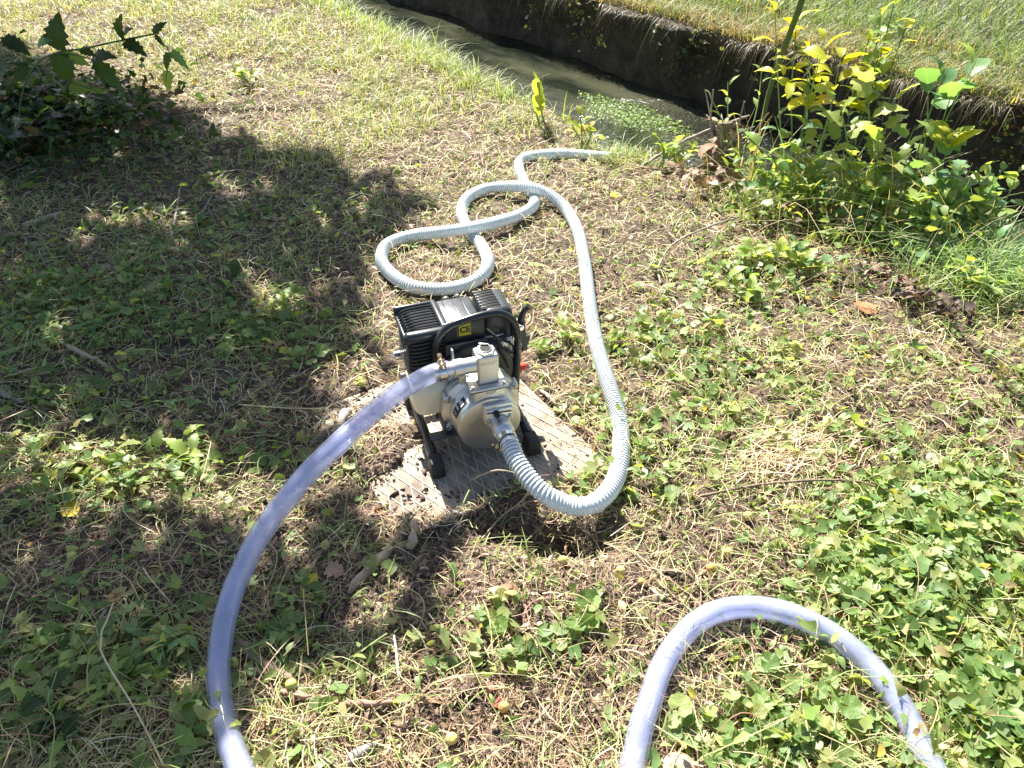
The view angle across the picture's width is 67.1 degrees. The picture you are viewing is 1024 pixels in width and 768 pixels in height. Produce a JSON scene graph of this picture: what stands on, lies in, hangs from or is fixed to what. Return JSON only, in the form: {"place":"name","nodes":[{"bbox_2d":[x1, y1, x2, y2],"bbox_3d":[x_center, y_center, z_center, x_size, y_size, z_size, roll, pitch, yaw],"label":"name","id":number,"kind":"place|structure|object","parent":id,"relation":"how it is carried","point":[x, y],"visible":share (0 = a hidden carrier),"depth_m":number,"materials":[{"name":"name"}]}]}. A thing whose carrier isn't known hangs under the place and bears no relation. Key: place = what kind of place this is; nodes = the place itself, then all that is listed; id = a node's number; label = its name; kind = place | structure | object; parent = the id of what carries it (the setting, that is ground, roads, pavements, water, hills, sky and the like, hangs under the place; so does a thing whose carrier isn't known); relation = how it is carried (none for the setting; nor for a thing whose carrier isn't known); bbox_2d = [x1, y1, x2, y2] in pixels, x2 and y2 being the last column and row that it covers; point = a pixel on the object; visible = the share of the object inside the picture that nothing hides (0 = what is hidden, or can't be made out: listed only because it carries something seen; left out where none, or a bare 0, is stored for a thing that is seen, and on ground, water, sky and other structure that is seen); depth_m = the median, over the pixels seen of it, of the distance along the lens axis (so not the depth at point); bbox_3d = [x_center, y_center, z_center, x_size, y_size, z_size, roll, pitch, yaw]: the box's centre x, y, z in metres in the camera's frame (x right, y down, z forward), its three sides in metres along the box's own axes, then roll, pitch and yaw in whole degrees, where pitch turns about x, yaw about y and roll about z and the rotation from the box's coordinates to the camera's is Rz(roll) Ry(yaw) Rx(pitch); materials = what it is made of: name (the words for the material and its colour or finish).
{"place":"outdoors","nodes":[
{"label":"outdoors","id":0,"kind":"place"},
{"bbox_2d":[0,0,1023,767],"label":"ground","id":1,"kind":"structure","parent":0,"point":[342,272],"depth_m":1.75,"materials":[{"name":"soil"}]},
{"bbox_2d":[0,79,39,116],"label":"nettle","id":2,"kind":"object","parent":1,"relation":"on","point":[17,86],"visible":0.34,"depth_m":2.94,"materials":[{"name":"green plant"}]},
{"bbox_2d":[0,98,55,162],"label":"nettle","id":3,"kind":"object","parent":1,"relation":"on","point":[12,133],"visible":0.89,"depth_m":2.62,"materials":[{"name":"green plant"}]},
{"bbox_2d":[0,443,75,494],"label":"ground ivy","id":4,"kind":"object","parent":1,"relation":"on","point":[25,489],"visible":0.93,"depth_m":1.45,"materials":[{"name":"green plant"}]},
{"bbox_2d":[0,72,77,123],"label":"nettle","id":5,"kind":"object","parent":1,"relation":"on","point":[51,89],"visible":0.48,"depth_m":2.90,"materials":[{"name":"green plant"}]},
{"bbox_2d":[0,667,78,760],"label":"weed","id":6,"kind":"object","parent":1,"relation":"on","point":[28,704],"visible":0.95,"depth_m":1.05,"materials":[{"name":"green plant"}]},
{"bbox_2d":[60,501,79,516],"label":"fallen leaf","id":7,"kind":"object","parent":1,"relation":"on","point":[67,508],"visible":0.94,"depth_m":1.39,"materials":[{"name":"yellow plant"}]},
{"bbox_2d":[28,87,129,126],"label":"nettle","id":8,"kind":"object","parent":1,"relation":"on","point":[72,107],"visible":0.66,"depth_m":2.85,"materials":[{"name":"green plant"}]},
{"bbox_2d":[65,344,108,366],"bbox_3d":[-0.970,-0.065,1.761,0.131,0.023,0.015,18,41,22],"label":"stick","id":9,"kind":"object","parent":1,"relation":"on","point":[86,355],"visible":0.98,"depth_m":1.76,"materials":[{"name":"grey wood"}]},
{"bbox_2d":[0,12,188,117],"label":"nettle","id":10,"kind":"object","parent":1,"relation":"on","point":[55,36],"visible":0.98,"depth_m":2.70,"materials":[{"name":"green plant"}]},
{"bbox_2d":[82,464,119,508],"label":"ground ivy","id":11,"kind":"object","parent":1,"relation":"on","point":[88,494],"visible":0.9,"depth_m":1.43,"materials":[{"name":"green plant"}]},
{"bbox_2d":[74,637,163,707],"bbox_3d":[-0.562,0.428,1.121,0.078,0.055,0.137,17,41,20],"label":"weed","id":12,"kind":"object","parent":1,"relation":"on","point":[116,689],"visible":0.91,"depth_m":1.11,"materials":[{"name":"green plant"}]},
{"bbox_2d":[0,23,259,203],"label":"shaded weeds","id":13,"kind":"object","parent":1,"relation":"on","point":[97,124],"visible":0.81,"depth_m":2.78,"materials":[{"name":"green plant"}]},
{"bbox_2d":[99,589,163,766],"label":"dried flower","id":14,"kind":"object","parent":1,"relation":"on","point":[115,597],"visible":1,"depth_m":1.07,"materials":[{"name":"plant"}]},
{"bbox_2d":[103,450,165,486],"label":"ground ivy","id":15,"kind":"object","parent":1,"relation":"on","point":[130,477],"visible":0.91,"depth_m":1.45,"materials":[{"name":"green plant"}]},
{"bbox_2d":[119,624,198,670],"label":"weed","id":16,"kind":"object","parent":1,"relation":"on","point":[191,639],"visible":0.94,"depth_m":1.17,"materials":[{"name":"green plant"}]},
{"bbox_2d":[117,424,203,469],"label":"weed","id":17,"kind":"object","parent":1,"relation":"on","point":[177,446],"visible":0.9,"depth_m":1.49,"materials":[{"name":"green plant"}]},
{"bbox_2d":[137,455,216,500],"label":"ground ivy","id":18,"kind":"object","parent":1,"relation":"on","point":[179,474],"visible":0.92,"depth_m":1.45,"materials":[{"name":"green plant"}]},
{"bbox_2d":[169,686,217,748],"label":"weed","id":19,"kind":"object","parent":1,"relation":"on","point":[190,711],"visible":0.98,"depth_m":1.05,"materials":[{"name":"green plant"}]},
{"bbox_2d":[174,319,215,351],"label":"ground ivy","id":20,"kind":"object","parent":1,"relation":"on","point":[178,331],"visible":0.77,"depth_m":1.81,"materials":[{"name":"green plant"}]},
{"bbox_2d":[190,259,241,298],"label":"weed","id":21,"kind":"object","parent":1,"relation":"on","point":[234,266],"visible":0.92,"depth_m":1.94,"materials":[{"name":"green plant"}]},
{"bbox_2d":[222,61,262,83],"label":"weed","id":22,"kind":"object","parent":1,"relation":"on","point":[237,70],"visible":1,"depth_m":3.37,"materials":[{"name":"green plant"}]},
{"bbox_2d":[226,320,271,347],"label":"ground ivy","id":23,"kind":"object","parent":1,"relation":"on","point":[247,331],"visible":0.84,"depth_m":1.81,"materials":[{"name":"green plant"}]},
{"bbox_2d":[234,638,297,681],"bbox_3d":[-0.373,0.419,1.160,0.126,0.022,0.023,23,43,26],"label":"stick","id":24,"kind":"object","parent":1,"relation":"on","point":[241,643],"visible":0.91,"depth_m":1.16,"materials":[{"name":"brown plant"}]},
{"bbox_2d":[256,282,311,315],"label":"weed","id":25,"kind":"object","parent":1,"relation":"on","point":[284,295],"visible":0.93,"depth_m":1.93,"materials":[{"name":"green plant"}]},
{"bbox_2d":[267,299,305,327],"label":"ground ivy","id":26,"kind":"object","parent":1,"relation":"on","point":[282,314],"visible":0.85,"depth_m":1.88,"materials":[{"name":"green plant"}]},
{"bbox_2d":[283,343,334,364],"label":"ground ivy","id":27,"kind":"object","parent":1,"relation":"on","point":[323,350],"visible":1,"depth_m":1.75,"materials":[{"name":"green plant"}]},
{"bbox_2d":[311,425,332,447],"bbox_3d":[-0.380,0.106,1.549,0.024,0.031,0.057,31,47,33],"label":"bark piece","id":28,"kind":"object","parent":1,"relation":"on","point":[318,437],"visible":0.89,"depth_m":1.54,"materials":[{"name":"grey wood"}]},
{"bbox_2d":[324,559,345,577],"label":"dead leaf","id":29,"kind":"object","parent":1,"relation":"on","point":[333,569],"visible":1,"depth_m":1.29,"materials":[{"name":"plant"}]},
{"bbox_2d":[279,689,391,707],"bbox_3d":[-0.255,0.455,1.110,0.166,0.022,0.021,4,38,5],"label":"stick","id":30,"kind":"object","parent":1,"relation":"on","point":[367,703],"visible":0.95,"depth_m":1.10,"materials":[{"name":"beige wood"}]},
{"bbox_2d":[345,742,376,766],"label":"stick","id":31,"kind":"object","parent":1,"relation":"on","point":[357,752],"visible":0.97,"depth_m":1.04,"materials":[{"name":"grey wood"}]},
{"bbox_2d":[346,545,393,593],"bbox_3d":[-0.239,0.309,1.293,0.024,0.032,0.105,30,47,32],"label":"stick","id":32,"kind":"object","parent":1,"relation":"on","point":[382,556],"visible":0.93,"depth_m":1.28,"materials":[{"name":"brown wood"}]},
{"bbox_2d":[406,516,418,548],"bbox_3d":[-0.171,0.255,1.342,0.024,0.045,0.094,0,38,0],"label":"stick","id":33,"kind":"object","parent":1,"relation":"on","point":[413,540],"visible":0.93,"depth_m":1.31,"materials":[{"name":"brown wood"}]},
{"bbox_2d":[320,379,604,532],"bbox_3d":[-0.113,0.115,1.584,0.420,0.036,0.460,-21,43,-25],"label":"concrete slab","id":34,"kind":"object","parent":1,"relation":"on","point":[462,469],"visible":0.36,"depth_m":1.51,"materials":[{"name":"grey concrete"}]},
{"bbox_2d":[332,406,353,433],"bbox_3d":[-0.346,0.069,1.600,0.024,0.056,0.136,1,38,2],"label":"bark piece","id":35,"kind":"object","parent":34,"relation":"on","point":[344,415],"visible":0.84,"depth_m":1.57,"materials":[{"name":"grey wood"}]},
{"bbox_2d":[392,289,540,478],"bbox_3d":[-0.075,-0.010,1.489,0.259,0.276,0.328,-12,40,-15],"label":"water pump","id":36,"kind":"object","parent":34,"relation":"on","point":[473,401],"visible":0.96,"depth_m":1.47,"materials":[{"name":"black paint"}]},
{"bbox_2d":[375,149,630,516],"bbox_3d":[0.075,-0.206,2.322,0.849,0.683,1.966,12,39,14],"label":"suction hose","id":37,"kind":"object","parent":36,"relation":"attached to","point":[604,495],"visible":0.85,"depth_m":1.99,"materials":[{"name":"white plastic"}]},
{"bbox_2d":[473,587,508,632],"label":"weed","id":38,"kind":"object","parent":1,"relation":"on","point":[500,621],"visible":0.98,"depth_m":1.20,"materials":[{"name":"green plant"}]},
{"bbox_2d":[25,232,957,767],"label":"pebbles","id":39,"kind":"object","parent":1,"relation":"on","point":[553,676],"visible":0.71,"depth_m":1.18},
{"bbox_2d":[0,2,1023,767],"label":"ground ivy carpet","id":40,"kind":"object","parent":1,"relation":"on","point":[932,568],"visible":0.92,"depth_m":1.30,"materials":[{"name":"green plant"}]},
{"bbox_2d":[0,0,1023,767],"bbox_3d":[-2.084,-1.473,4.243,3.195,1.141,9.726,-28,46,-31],"label":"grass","id":41,"kind":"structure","parent":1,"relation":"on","point":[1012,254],"depth_m":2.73,"materials":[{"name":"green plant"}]},
{"bbox_2d":[0,0,1023,767],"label":"leaf clippings","id":42,"kind":"object","parent":1,"relation":"on","point":[556,580],"visible":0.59,"depth_m":1.49,"materials":[{"name":"brown plant"}]},
{"bbox_2d":[0,122,1023,767],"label":"soil crumbs","id":43,"kind":"object","parent":1,"relation":"on","point":[478,566],"visible":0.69,"depth_m":1.28,"materials":[{"name":"brown soil"}]},
{"bbox_2d":[506,635,533,673],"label":"weed","id":44,"kind":"object","parent":1,"relation":"on","point":[515,640],"visible":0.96,"depth_m":1.15,"materials":[{"name":"green plant"}]},
{"bbox_2d":[532,71,544,122],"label":"dock plant","id":45,"kind":"object","parent":1,"relation":"on","point":[538,99],"visible":0.94,"depth_m":2.92,"materials":[{"name":"yellow plant"}]},
{"bbox_2d":[528,337,554,353],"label":"weed","id":46,"kind":"object","parent":1,"relation":"on","point":[539,344],"visible":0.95,"depth_m":1.78,"materials":[{"name":"green plant"}]},
{"bbox_2d":[553,315,583,340],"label":"weed","id":47,"kind":"object","parent":1,"relation":"on","point":[571,333],"visible":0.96,"depth_m":1.82,"materials":[{"name":"green plant"}]},
{"bbox_2d":[205,353,947,767],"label":"discharge hose","id":48,"kind":"object","parent":1,"relation":"on","point":[441,363],"visible":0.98,"depth_m":1.19,"materials":[{"name":"blue"}]},
{"bbox_2d":[561,105,604,149],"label":"bramble","id":49,"kind":"object","parent":1,"relation":"on","point":[582,128],"visible":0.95,"depth_m":2.80,"materials":[{"name":"green plant"}]},
{"bbox_2d":[566,588,600,631],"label":"weed","id":50,"kind":"object","parent":1,"relation":"on","point":[593,596],"visible":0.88,"depth_m":1.20,"materials":[{"name":"green plant"}]},
{"bbox_2d":[635,312,664,342],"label":"weed","id":51,"kind":"object","parent":1,"relation":"on","point":[645,322],"visible":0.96,"depth_m":1.84,"materials":[{"name":"green plant"}]},
{"bbox_2d":[651,132,698,171],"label":"weed","id":52,"kind":"object","parent":1,"relation":"on","point":[667,150],"visible":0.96,"depth_m":2.63,"materials":[{"name":"green plant"}]},
{"bbox_2d":[662,752,695,767],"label":"stone","id":53,"kind":"object","parent":1,"relation":"on","point":[684,760],"visible":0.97,"depth_m":1.03,"materials":[{"name":"beige stone"}]},
{"bbox_2d":[641,115,749,165],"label":"branch","id":54,"kind":"object","parent":1,"relation":"on","point":[681,142],"visible":0.66,"depth_m":2.65,"materials":[{"name":"brown wood"}]},
{"bbox_2d":[662,688,740,741],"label":"ground ivy","id":55,"kind":"object","parent":1,"relation":"on","point":[683,703],"visible":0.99,"depth_m":1.07,"materials":[{"name":"green plant"}]},
{"bbox_2d":[657,213,758,283],"bbox_3d":[0.555,-0.423,2.219,0.095,0.048,0.546,31,48,34],"label":"root","id":56,"kind":"object","parent":1,"relation":"on","point":[670,246],"visible":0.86,"depth_m":2.21,"materials":[{"name":"brown wood"}]},
{"bbox_2d":[665,161,756,191],"bbox_3d":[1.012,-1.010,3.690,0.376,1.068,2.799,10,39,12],"label":"dead leaf heap","id":57,"kind":"object","parent":1,"relation":"on","point":[714,177],"visible":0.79,"depth_m":2.44,"materials":[{"name":"brown plant"}]},
{"bbox_2d":[695,89,754,186],"bbox_3d":[0.693,-0.782,2.549,0.168,0.352,0.180,0,38,0],"label":"dead stump","id":58,"kind":"object","parent":1,"relation":"on","point":[717,137],"visible":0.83,"depth_m":2.52,"materials":[{"name":"brown wood"}]},
{"bbox_2d":[706,264,767,298],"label":"weed","id":59,"kind":"object","parent":1,"relation":"on","point":[751,281],"visible":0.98,"depth_m":1.98,"materials":[{"name":"green plant"}]},
{"bbox_2d":[705,64,770,186],"bbox_3d":[0.763,-0.835,2.548,0.262,0.354,0.203,-19,42,-23],"label":"weed","id":60,"kind":"object","parent":1,"relation":"on","point":[755,100],"visible":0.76,"depth_m":2.52,"materials":[{"name":"green plant"}]},
{"bbox_2d":[711,692,786,767],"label":"ground ivy","id":61,"kind":"object","parent":1,"relation":"on","point":[745,758],"visible":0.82,"depth_m":1.03,"materials":[{"name":"green plant"}]},
{"bbox_2d":[730,236,798,269],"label":"weed","id":62,"kind":"object","parent":1,"relation":"on","point":[780,246],"visible":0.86,"depth_m":2.09,"materials":[{"name":"green plant"}]},
{"bbox_2d":[739,669,807,752],"bbox_3d":[0.369,0.463,1.082,0.087,0.045,0.119,0,38,0],"label":"ground ivy","id":63,"kind":"object","parent":1,"relation":"on","point":[752,690],"visible":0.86,"depth_m":1.10,"materials":[{"name":"green plant"}]},
{"bbox_2d":[696,479,889,497],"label":"twig","id":64,"kind":"object","parent":1,"relation":"on","point":[768,483],"visible":0.95,"depth_m":1.42,"materials":[{"name":"beige wood"}]},
{"bbox_2d":[760,651,831,699],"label":"ground ivy","id":65,"kind":"object","parent":1,"relation":"on","point":[773,659],"visible":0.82,"depth_m":1.12,"materials":[{"name":"green plant"}]},
{"bbox_2d":[737,68,856,215],"bbox_3d":[0.822,-0.686,2.278,0.310,0.400,0.304,-30,47,-32],"label":"bramble","id":66,"kind":"object","parent":1,"relation":"on","point":[784,162],"visible":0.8,"depth_m":2.29,"materials":[{"name":"green plant"}]},
{"bbox_2d":[754,0,867,192],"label":"ash sapling","id":67,"kind":"object","parent":1,"relation":"on","point":[814,51],"visible":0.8,"depth_m":2.32,"materials":[{"name":"yellow plant"}]},
{"bbox_2d":[779,234,852,275],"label":"weed","id":68,"kind":"object","parent":1,"relation":"on","point":[803,255],"visible":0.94,"depth_m":2.05,"materials":[{"name":"green plant"}]},
{"bbox_2d":[772,198,866,234],"bbox_3d":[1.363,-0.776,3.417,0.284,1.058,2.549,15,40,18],"label":"dead leaf heap","id":69,"kind":"object","parent":1,"relation":"on","point":[787,204],"visible":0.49,"depth_m":2.24,"materials":[{"name":"brown plant"}]},
{"bbox_2d":[779,713,861,767],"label":"ground ivy","id":70,"kind":"object","parent":1,"relation":"on","point":[851,753],"visible":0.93,"depth_m":1.04,"materials":[{"name":"green plant"}]},
{"bbox_2d":[790,525,857,575],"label":"ground ivy","id":71,"kind":"object","parent":1,"relation":"on","point":[805,530],"visible":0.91,"depth_m":1.29,"materials":[{"name":"green plant"}]},
{"bbox_2d":[672,92,1023,305],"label":"undergrowth","id":72,"kind":"object","parent":1,"relation":"on","point":[841,201],"visible":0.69,"depth_m":2.21,"materials":[{"name":"green plant"}]},
{"bbox_2d":[758,0,804,128],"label":"green stalk","id":73,"kind":"object","parent":72,"relation":"on","point":[793,22],"visible":0.88,"depth_m":2.33,"materials":[{"name":"green plant"}]},
{"bbox_2d":[821,490,879,545],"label":"ground ivy","id":74,"kind":"object","parent":1,"relation":"on","point":[829,495],"visible":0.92,"depth_m":1.38,"materials":[{"name":"green plant"}]},
{"bbox_2d":[820,674,882,765],"bbox_3d":[0.448,0.467,1.074,0.116,0.047,0.089,-29,46,-32],"label":"ground ivy","id":75,"kind":"object","parent":1,"relation":"on","point":[853,710],"visible":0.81,"depth_m":1.08,"materials":[{"name":"green plant"}]},
{"bbox_2d":[854,300,878,313],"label":"dead leaf","id":76,"kind":"object","parent":1,"relation":"on","point":[863,308],"visible":0.98,"depth_m":1.92,"materials":[{"name":"orange plant"}]},
{"bbox_2d":[831,0,915,210],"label":"elm sapling","id":77,"kind":"object","parent":1,"relation":"on","point":[880,66],"visible":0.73,"depth_m":2.27,"materials":[{"name":"green plant"}]},
{"bbox_2d":[817,71,935,230],"bbox_3d":[1.054,-0.658,2.232,0.383,0.434,0.309,14,40,17],"label":"leafy shrub","id":78,"kind":"object","parent":1,"relation":"on","point":[862,84],"visible":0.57,"depth_m":2.23,"materials":[{"name":"green plant"}]},
{"bbox_2d":[851,476,903,515],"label":"ground ivy","id":79,"kind":"object","parent":1,"relation":"on","point":[866,492],"visible":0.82,"depth_m":1.41,"materials":[{"name":"green plant"}]},
{"bbox_2d":[855,410,915,443],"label":"ground ivy","id":80,"kind":"object","parent":1,"relation":"on","point":[909,429],"visible":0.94,"depth_m":1.54,"materials":[{"name":"green plant"}]},
{"bbox_2d":[874,550,909,599],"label":"ground ivy","id":81,"kind":"object","parent":1,"relation":"on","point":[883,557],"visible":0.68,"depth_m":1.25,"materials":[{"name":"green plant"}]},
{"bbox_2d":[835,247,977,323],"bbox_3d":[1.002,-0.264,1.985,0.232,0.091,0.415,-24,44,-28],"label":"dead leaf heap","id":82,"kind":"object","parent":1,"relation":"on","point":[910,288],"visible":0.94,"depth_m":1.93,"materials":[{"name":"brown plant"}]},
{"bbox_2d":[879,463,946,503],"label":"ground ivy","id":83,"kind":"object","parent":1,"relation":"on","point":[886,474],"visible":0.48,"depth_m":1.44,"materials":[{"name":"green plant"}]},
{"bbox_2d":[911,492,973,539],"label":"ground ivy","id":84,"kind":"object","parent":1,"relation":"on","point":[962,512],"visible":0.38,"depth_m":1.35,"materials":[{"name":"green plant"}]},
{"bbox_2d":[899,41,989,214],"bbox_3d":[1.203,-0.715,2.244,0.169,0.519,0.282,24,44,27],"label":"hazel shoot","id":85,"kind":"object","parent":1,"relation":"on","point":[949,91],"visible":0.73,"depth_m":2.15,"materials":[{"name":"green plant"}]},
{"bbox_2d":[888,120,1007,244],"bbox_3d":[1.239,-0.535,2.168,0.360,0.321,0.272,0,38,0],"label":"hop plant","id":86,"kind":"object","parent":1,"relation":"on","point":[912,194],"visible":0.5,"depth_m":2.15,"materials":[{"name":"green plant"}]},
{"bbox_2d":[930,599,970,628],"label":"ground ivy","id":87,"kind":"object","parent":1,"relation":"on","point":[953,612],"visible":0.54,"depth_m":1.20,"materials":[{"name":"green plant"}]},
{"bbox_2d":[926,120,985,165],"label":"dogwood seedling","id":88,"kind":"object","parent":1,"relation":"on","point":[962,134],"visible":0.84,"depth_m":2.15,"materials":[{"name":"green plant"}]},
{"bbox_2d":[914,633,997,686],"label":"ground ivy","id":89,"kind":"object","parent":1,"relation":"on","point":[975,642],"visible":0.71,"depth_m":1.15,"materials":[{"name":"green plant"}]},
{"bbox_2d":[946,739,996,767],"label":"ground ivy","id":90,"kind":"object","parent":1,"relation":"on","point":[955,755],"visible":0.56,"depth_m":1.03,"materials":[{"name":"green plant"}]},
{"bbox_2d":[947,257,1023,297],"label":"weed","id":91,"kind":"object","parent":1,"relation":"on","point":[976,272],"visible":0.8,"depth_m":1.95,"materials":[{"name":"green plant"}]},
{"bbox_2d":[974,551,1004,604],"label":"ground ivy","id":92,"kind":"object","parent":1,"relation":"on","point":[985,585],"visible":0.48,"depth_m":1.25,"materials":[{"name":"green plant"}]},
{"bbox_2d":[963,600,1016,647],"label":"ground ivy","id":93,"kind":"object","parent":1,"relation":"on","point":[1001,608],"visible":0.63,"depth_m":1.19,"materials":[{"name":"green plant"}]},
{"bbox_2d":[959,464,1020,506],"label":"ground ivy","id":94,"kind":"object","parent":1,"relation":"on","point":[996,471],"visible":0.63,"depth_m":1.45,"materials":[{"name":"green plant"}]},
{"bbox_2d":[963,161,1023,233],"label":"nettle","id":95,"kind":"object","parent":1,"relation":"on","point":[1012,183],"visible":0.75,"depth_m":2.14,"materials":[{"name":"green plant"}]},
{"bbox_2d":[986,520,1023,561],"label":"ground ivy","id":96,"kind":"object","parent":1,"relation":"on","point":[1018,534],"visible":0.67,"depth_m":1.33,"materials":[{"name":"green plant"}]},
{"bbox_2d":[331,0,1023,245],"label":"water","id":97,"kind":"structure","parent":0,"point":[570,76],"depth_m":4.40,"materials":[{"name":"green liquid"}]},
{"bbox_2d":[577,90,694,134],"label":"water weed","id":98,"kind":"object","parent":97,"relation":"on","point":[629,113],"visible":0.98,"depth_m":4.11,"materials":[{"name":"green plant"}]},
{"bbox_2d":[393,0,1023,200],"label":"bank","id":99,"kind":"structure","parent":0,"point":[615,56],"depth_m":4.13,"materials":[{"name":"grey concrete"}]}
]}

